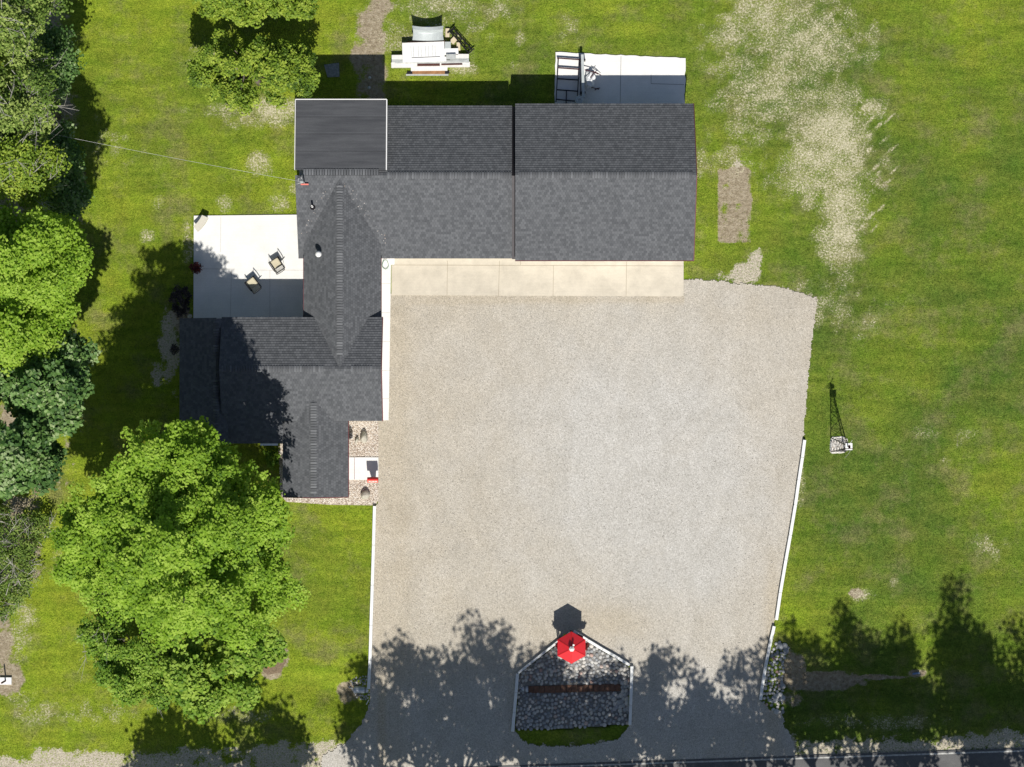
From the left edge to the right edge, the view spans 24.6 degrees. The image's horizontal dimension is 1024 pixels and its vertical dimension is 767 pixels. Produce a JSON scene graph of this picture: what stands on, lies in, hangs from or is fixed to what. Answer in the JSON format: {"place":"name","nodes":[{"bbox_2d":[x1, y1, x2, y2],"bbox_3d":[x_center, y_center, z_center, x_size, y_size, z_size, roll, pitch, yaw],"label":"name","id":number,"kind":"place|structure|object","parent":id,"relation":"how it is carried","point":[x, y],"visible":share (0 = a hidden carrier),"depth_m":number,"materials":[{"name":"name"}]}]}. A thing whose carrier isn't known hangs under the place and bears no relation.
{"place":"outdoors","nodes":[
{"label":"outdoors","id":0,"kind":"place"},
{"bbox_2d":[324,63,339,76],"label":"paving slab","id":1,"kind":"structure","parent":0,"point":[332,70],"depth_m":130.56,"materials":[{"name":"grey concrete"}]},
{"bbox_2d":[0,0,1023,766],"bbox_3d":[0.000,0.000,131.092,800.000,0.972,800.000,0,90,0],"label":"ground","id":2,"kind":"structure","parent":0,"point":[816,682],"depth_m":130.62,"materials":[{"name":"green plant"}]},
{"bbox_2d":[0,677,11,684],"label":"survey post","id":3,"kind":"object","parent":2,"relation":"on","point":[5,680],"visible":1,"depth_m":130.47,"materials":[{"name":"concrete"}]},
{"bbox_2d":[0,127,15,146],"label":"tree","id":4,"kind":"object","parent":2,"relation":"on","point":[8,135],"visible":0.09,"depth_m":120.02,"materials":[{"name":"green plant"}]},
{"bbox_2d":[0,506,55,626],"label":"shrub","id":5,"kind":"object","parent":2,"relation":"on","point":[8,556],"visible":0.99,"depth_m":129.02,"materials":[{"name":"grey plant"}]},
{"bbox_2d":[0,411,67,500],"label":"tree","id":6,"kind":"object","parent":2,"relation":"on","point":[31,457],"visible":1,"depth_m":120.31,"materials":[{"name":"green plant"}]},
{"bbox_2d":[0,130,71,212],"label":"tree","id":7,"kind":"object","parent":2,"relation":"on","point":[24,170],"visible":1,"depth_m":120.16,"materials":[{"name":"green plant"}]},
{"bbox_2d":[0,0,73,70],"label":"tree","id":8,"kind":"object","parent":2,"relation":"on","point":[21,23],"visible":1,"depth_m":118.57,"materials":[{"name":"green plant"}]},
{"bbox_2d":[0,42,75,149],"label":"tree","id":9,"kind":"object","parent":2,"relation":"on","point":[24,112],"visible":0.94,"depth_m":119.01,"materials":[{"name":"green plant"}]},
{"bbox_2d":[0,295,81,376],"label":"tree","id":10,"kind":"object","parent":2,"relation":"on","point":[33,330],"visible":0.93,"depth_m":119.92,"materials":[{"name":"green plant"}]},
{"bbox_2d":[0,204,94,314],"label":"tree","id":11,"kind":"object","parent":2,"relation":"on","point":[44,257],"visible":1,"depth_m":118.56,"materials":[{"name":"green plant"}]},
{"bbox_2d":[0,330,101,444],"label":"tree","id":12,"kind":"object","parent":2,"relation":"on","point":[53,390],"visible":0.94,"depth_m":121.06,"materials":[{"name":"green plant"}]},
{"bbox_2d":[34,20,86,99],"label":"tree","id":13,"kind":"object","parent":2,"relation":"on","point":[56,41],"visible":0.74,"depth_m":125.81,"materials":[{"name":"green plant"}]},
{"bbox_2d":[29,118,94,221],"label":"tree","id":14,"kind":"object","parent":2,"relation":"on","point":[73,196],"visible":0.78,"depth_m":124.99,"materials":[{"name":"green plant"}]},
{"bbox_2d":[74,611,176,712],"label":"tree","id":15,"kind":"object","parent":2,"relation":"on","point":[128,674],"visible":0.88,"depth_m":126.26,"materials":[{"name":"green plant"}]},
{"bbox_2d":[169,343,178,354],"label":"shrub","id":16,"kind":"object","parent":2,"relation":"on","point":[173,349],"visible":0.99,"depth_m":129.98,"materials":[{"name":"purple plant"}]},
{"bbox_2d":[48,415,310,653],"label":"maple tree","id":17,"kind":"object","parent":2,"relation":"on","point":[205,514],"visible":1,"depth_m":117.98,"materials":[{"name":"green plant"}]},
{"bbox_2d":[168,285,191,317],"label":"shrub","id":18,"kind":"object","parent":2,"relation":"on","point":[178,296],"visible":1,"depth_m":129.89,"materials":[{"name":"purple plant"}]},
{"bbox_2d":[157,617,289,724],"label":"tree","id":19,"kind":"object","parent":2,"relation":"on","point":[193,675],"visible":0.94,"depth_m":124.70,"materials":[{"name":"green plant"}]},
{"bbox_2d":[193,215,302,317],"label":"patio","id":20,"kind":"structure","parent":2,"relation":"on","point":[233,254],"depth_m":130.54,"materials":[{"name":"concrete"}]},
{"bbox_2d":[189,262,202,273],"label":"potted plant","id":21,"kind":"object","parent":20,"relation":"on","point":[196,268],"visible":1,"depth_m":129.91,"materials":[{"name":"red plant"}]},
{"bbox_2d":[193,215,208,231],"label":"garden bench","id":22,"kind":"object","parent":20,"relation":"on","point":[198,226],"visible":1,"depth_m":130.07,"materials":[{"name":"wood"}]},
{"bbox_2d":[244,275,261,293],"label":"patio chair","id":23,"kind":"object","parent":20,"relation":"on","point":[252,282],"visible":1,"depth_m":130.11,"materials":[{"name":"beige fabric"}]},
{"bbox_2d":[268,256,284,274],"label":"patio chair","id":24,"kind":"object","parent":20,"relation":"on","point":[276,263],"visible":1,"depth_m":130.10,"materials":[{"name":"beige fabric"}]},
{"bbox_2d":[185,28,320,115],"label":"orchard tree","id":25,"kind":"object","parent":2,"relation":"on","point":[277,64],"visible":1,"depth_m":126.30,"materials":[{"name":"green plant"}]},
{"bbox_2d":[192,0,318,28],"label":"orchard tree","id":26,"kind":"object","parent":2,"relation":"on","point":[243,12],"visible":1,"depth_m":125.27,"materials":[{"name":"green plant"}]},
{"bbox_2d":[263,448,280,470],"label":"shrub","id":27,"kind":"object","parent":2,"relation":"on","point":[273,458],"visible":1,"depth_m":130.11,"materials":[{"name":"green plant"}]},
{"bbox_2d":[263,659,285,674],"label":"mulch bed","id":28,"kind":"object","parent":2,"relation":"on","point":[278,668],"visible":0.39,"depth_m":130.58,"materials":[{"name":"brown soil"}]},
{"bbox_2d":[278,421,378,504],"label":"gravel bed","id":29,"kind":"object","parent":2,"relation":"on","point":[350,481],"visible":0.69,"depth_m":130.57,"materials":[{"name":"beige gravel"}]},
{"bbox_2d":[360,432,367,443],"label":"boulder","id":30,"kind":"object","parent":29,"relation":"on","point":[363,438],"visible":1,"depth_m":130.12,"materials":[{"name":"beige stone"}]},
{"bbox_2d":[360,491,369,498],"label":"boulder","id":31,"kind":"object","parent":29,"relation":"on","point":[365,494],"visible":1,"depth_m":130.17,"materials":[{"name":"beige stone"}]},
{"bbox_2d":[367,477,377,482],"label":"pedestal stand","id":32,"kind":"object","parent":29,"relation":"on","point":[372,479],"visible":1,"depth_m":129.26,"materials":[{"name":"red wood"}]},
{"bbox_2d":[349,674,370,699],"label":"riprap","id":33,"kind":"object","parent":2,"relation":"on","point":[356,682],"visible":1,"depth_m":130.75,"materials":[{"name":"stone"}]},
{"bbox_2d":[354,686,367,693],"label":"culvert pipe","id":34,"kind":"object","parent":2,"relation":"on","point":[359,689],"visible":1,"depth_m":130.59,"materials":[{"name":"metal"}]},
{"bbox_2d":[349,457,377,479],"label":"entry slab","id":35,"kind":"structure","parent":2,"relation":"on","point":[362,468],"depth_m":130.50,"materials":[{"name":"concrete"}]},
{"bbox_2d":[367,506,375,688],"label":"edge rail","id":36,"kind":"object","parent":2,"relation":"on","point":[371,597],"visible":1,"depth_m":130.35,"materials":[{"name":"white paint"}]},
{"bbox_2d":[382,259,393,419],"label":"walkway","id":37,"kind":"structure","parent":2,"relation":"on","point":[386,286],"depth_m":130.53,"materials":[{"name":"concrete"}]},
{"bbox_2d":[392,55,402,58],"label":"board stack","id":38,"kind":"object","parent":2,"relation":"on","point":[397,57],"visible":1,"depth_m":130.23,"materials":[{"name":"white wood"}]},
{"bbox_2d":[407,40,444,42],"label":"panel","id":39,"kind":"object","parent":2,"relation":"on","point":[425,41],"visible":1,"depth_m":130.16,"materials":[{"name":"white wood"}]},
{"bbox_2d":[402,41,444,59],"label":"ribbed panel","id":40,"kind":"object","parent":39,"relation":"on","point":[423,50],"visible":1,"depth_m":130.07,"materials":[{"name":"white paint"}]},
{"bbox_2d":[406,74,447,75],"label":"plank","id":41,"kind":"object","parent":2,"relation":"on","point":[426,74],"visible":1,"depth_m":130.54,"materials":[{"name":"beige wood"}]},
{"bbox_2d":[412,26,443,40],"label":"curved sheet","id":42,"kind":"object","parent":2,"relation":"on","point":[427,33],"visible":1,"depth_m":129.93,"materials":[{"name":"silver metal"}]},
{"bbox_2d":[412,71,444,73],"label":"plank","id":43,"kind":"object","parent":2,"relation":"on","point":[428,72],"visible":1,"depth_m":130.45,"materials":[{"name":"brown wood"}]},
{"bbox_2d":[391,62,469,67],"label":"board stack","id":44,"kind":"object","parent":2,"relation":"on","point":[403,65],"visible":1,"depth_m":130.32,"materials":[{"name":"white wood"}]},
{"bbox_2d":[403,57,445,62],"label":"board","id":45,"kind":"object","parent":44,"relation":"on","point":[426,60],"visible":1,"depth_m":130.18,"materials":[{"name":"white paint"}]},
{"bbox_2d":[417,64,439,65],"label":"plank","id":46,"kind":"object","parent":44,"relation":"on","point":[428,64],"visible":1,"depth_m":130.28,"materials":[{"name":"brown wood"}]},
{"bbox_2d":[411,67,446,70],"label":"board","id":47,"kind":"object","parent":44,"relation":"on","point":[428,68],"visible":1,"depth_m":130.40,"materials":[{"name":"white wood"}]},
{"bbox_2d":[395,60,466,63],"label":"board","id":48,"kind":"object","parent":44,"relation":"on","point":[446,61],"visible":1,"depth_m":130.27,"materials":[{"name":"white wood"}]},
{"bbox_2d":[441,63,461,64],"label":"plank","id":49,"kind":"object","parent":44,"relation":"on","point":[453,64],"visible":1,"depth_m":130.28,"materials":[{"name":"brown wood"}]},
{"bbox_2d":[179,99,696,497],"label":"house","id":50,"kind":"structure","parent":2,"relation":"on","point":[568,182],"depth_m":127.10,"materials":[{"name":"grey"}]},
{"bbox_2d":[50,133,295,180],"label":"power cable","id":51,"kind":"object","parent":50,"relation":"attached to","point":[171,157],"visible":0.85,"depth_m":125.80,"materials":[{"name":"metal"}]},
{"bbox_2d":[445,28,448,36],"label":"timber block","id":52,"kind":"object","parent":2,"relation":"on","point":[446,31],"depth_m":130.44,"materials":[{"name":"beige wood"}]},
{"bbox_2d":[450,37,456,43],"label":"timber block","id":53,"kind":"object","parent":2,"relation":"on","point":[453,40],"depth_m":130.44,"materials":[{"name":"beige wood"}]},
{"bbox_2d":[445,42,450,48],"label":"panel","id":54,"kind":"object","parent":53,"relation":"on","point":[447,45],"visible":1,"depth_m":130.18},
{"bbox_2d":[447,26,474,53],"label":"steel truss","id":55,"kind":"object","parent":53,"relation":"on","point":[452,29],"visible":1,"depth_m":130.27,"materials":[{"name":"black metal"}]},
{"bbox_2d":[450,58,468,62],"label":"panel","id":56,"kind":"object","parent":2,"relation":"on","point":[467,59],"visible":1,"depth_m":130.30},
{"bbox_2d":[456,54,468,57],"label":"board stack","id":57,"kind":"object","parent":2,"relation":"on","point":[462,55],"visible":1,"depth_m":130.26,"materials":[{"name":"white wood"}]},
{"bbox_2d":[444,48,457,54],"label":"panel","id":58,"kind":"object","parent":57,"relation":"on","point":[452,51],"visible":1,"depth_m":130.26,"materials":[{"name":"white paint"}]},
{"bbox_2d":[446,54,455,59],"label":"crate","id":59,"kind":"object","parent":58,"relation":"on","point":[450,56],"visible":1,"depth_m":130.10,"materials":[{"name":"white plastic"}]},
{"bbox_2d":[511,673,518,731],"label":"edge rail","id":60,"kind":"object","parent":2,"relation":"on","point":[515,702],"visible":1,"depth_m":130.35,"materials":[{"name":"white paint"}]},
{"bbox_2d":[391,259,683,295],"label":"garage apron","id":61,"kind":"object","parent":2,"relation":"on","point":[490,277],"visible":0.89,"depth_m":130.54,"materials":[{"name":"concrete"}]},
{"bbox_2d":[518,632,569,673],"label":"edge rail","id":62,"kind":"object","parent":2,"relation":"on","point":[536,658],"visible":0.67,"depth_m":130.35,"materials":[{"name":"white paint"}]},
{"bbox_2d":[557,630,585,663],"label":"garden shelter","id":63,"kind":"object","parent":2,"relation":"on","point":[571,647],"visible":0.99,"depth_m":128.60,"materials":[{"name":"red metal"}]},
{"bbox_2d":[515,640,629,730],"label":"cobbles","id":64,"kind":"object","parent":2,"relation":"on","point":[620,704],"visible":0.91,"depth_m":130.77,"materials":[{"name":"stone"}]},
{"bbox_2d":[521,686,527,691],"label":"culvert pipe","id":65,"kind":"object","parent":64,"relation":"on","point":[524,688],"visible":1,"depth_m":130.85,"materials":[{"name":"metal"}]},
{"bbox_2d":[528,684,620,692],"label":"drain channel","id":66,"kind":"object","parent":64,"relation":"on","point":[573,688],"visible":1,"depth_m":131.02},
{"bbox_2d":[573,630,629,665],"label":"edge rail","id":67,"kind":"object","parent":2,"relation":"on","point":[606,651],"visible":0.98,"depth_m":130.35,"materials":[{"name":"white"}]},
{"bbox_2d":[554,52,685,102],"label":"pad","id":68,"kind":"object","parent":2,"relation":"on","point":[632,79],"visible":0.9,"depth_m":130.55,"materials":[{"name":"concrete"}]},
{"bbox_2d":[556,57,579,102],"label":"steel rack","id":69,"kind":"object","parent":68,"relation":"on","point":[558,58],"visible":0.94,"depth_m":130.35,"materials":[{"name":"black metal"}]},
{"bbox_2d":[575,96,583,102],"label":"drum","id":70,"kind":"object","parent":68,"relation":"on","point":[579,99],"visible":0.89,"depth_m":129.85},
{"bbox_2d":[579,54,585,97],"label":"steel beam","id":71,"kind":"structure","parent":68,"relation":"on","point":[582,61],"depth_m":129.87,"materials":[{"name":"grey metal"}]},
{"bbox_2d":[585,69,600,89],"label":"tarp bundle","id":72,"kind":"object","parent":68,"relation":"on","point":[590,78],"visible":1,"depth_m":130.11,"materials":[{"name":"white fabric"}]},
{"bbox_2d":[628,666,632,724],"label":"edge rail","id":73,"kind":"object","parent":2,"relation":"on","point":[630,697],"visible":1,"depth_m":130.35,"materials":[{"name":"white"}]},
{"bbox_2d":[759,626,774,699],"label":"edge rail","id":74,"kind":"object","parent":2,"relation":"on","point":[766,663],"visible":1,"depth_m":130.35,"materials":[{"name":"white"}]},
{"bbox_2d":[762,641,789,714],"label":"riprap","id":75,"kind":"object","parent":2,"relation":"on","point":[779,696],"visible":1,"depth_m":130.58,"materials":[{"name":"stone"}]},
{"bbox_2d":[775,440,805,619],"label":"edge rail","id":76,"kind":"object","parent":2,"relation":"on","point":[790,531],"visible":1,"depth_m":130.35,"materials":[{"name":"white"}]},
{"bbox_2d":[830,437,845,452],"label":"stone pad","id":77,"kind":"object","parent":2,"relation":"on","point":[836,445],"visible":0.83,"depth_m":130.57,"materials":[{"name":"stone"}]},
{"bbox_2d":[830,436,847,453],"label":"pebbles","id":78,"kind":"object","parent":77,"relation":"on","point":[836,444],"visible":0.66,"depth_m":130.56,"materials":[{"name":"white stone"}]},
{"bbox_2d":[830,437,853,453],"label":"garden windmill","id":79,"kind":"object","parent":78,"relation":"on","point":[848,446],"visible":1,"depth_m":128.45,"materials":[{"name":"white metal"}]},
{"bbox_2d":[321,279,816,766],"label":"driveway","id":80,"kind":"structure","parent":0,"point":[389,702],"depth_m":130.58,"materials":[{"name":"beige gravel"}]},
{"bbox_2d":[473,748,1023,766],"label":"road","id":81,"kind":"structure","parent":0,"point":[1007,759],"depth_m":130.57,"materials":[{"name":"grey asphalt"}]},
{"bbox_2d":[533,750,1023,766],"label":"road marking","id":82,"kind":"object","parent":81,"relation":"on","point":[783,758],"depth_m":130.56,"materials":[{"name":"white paint"}]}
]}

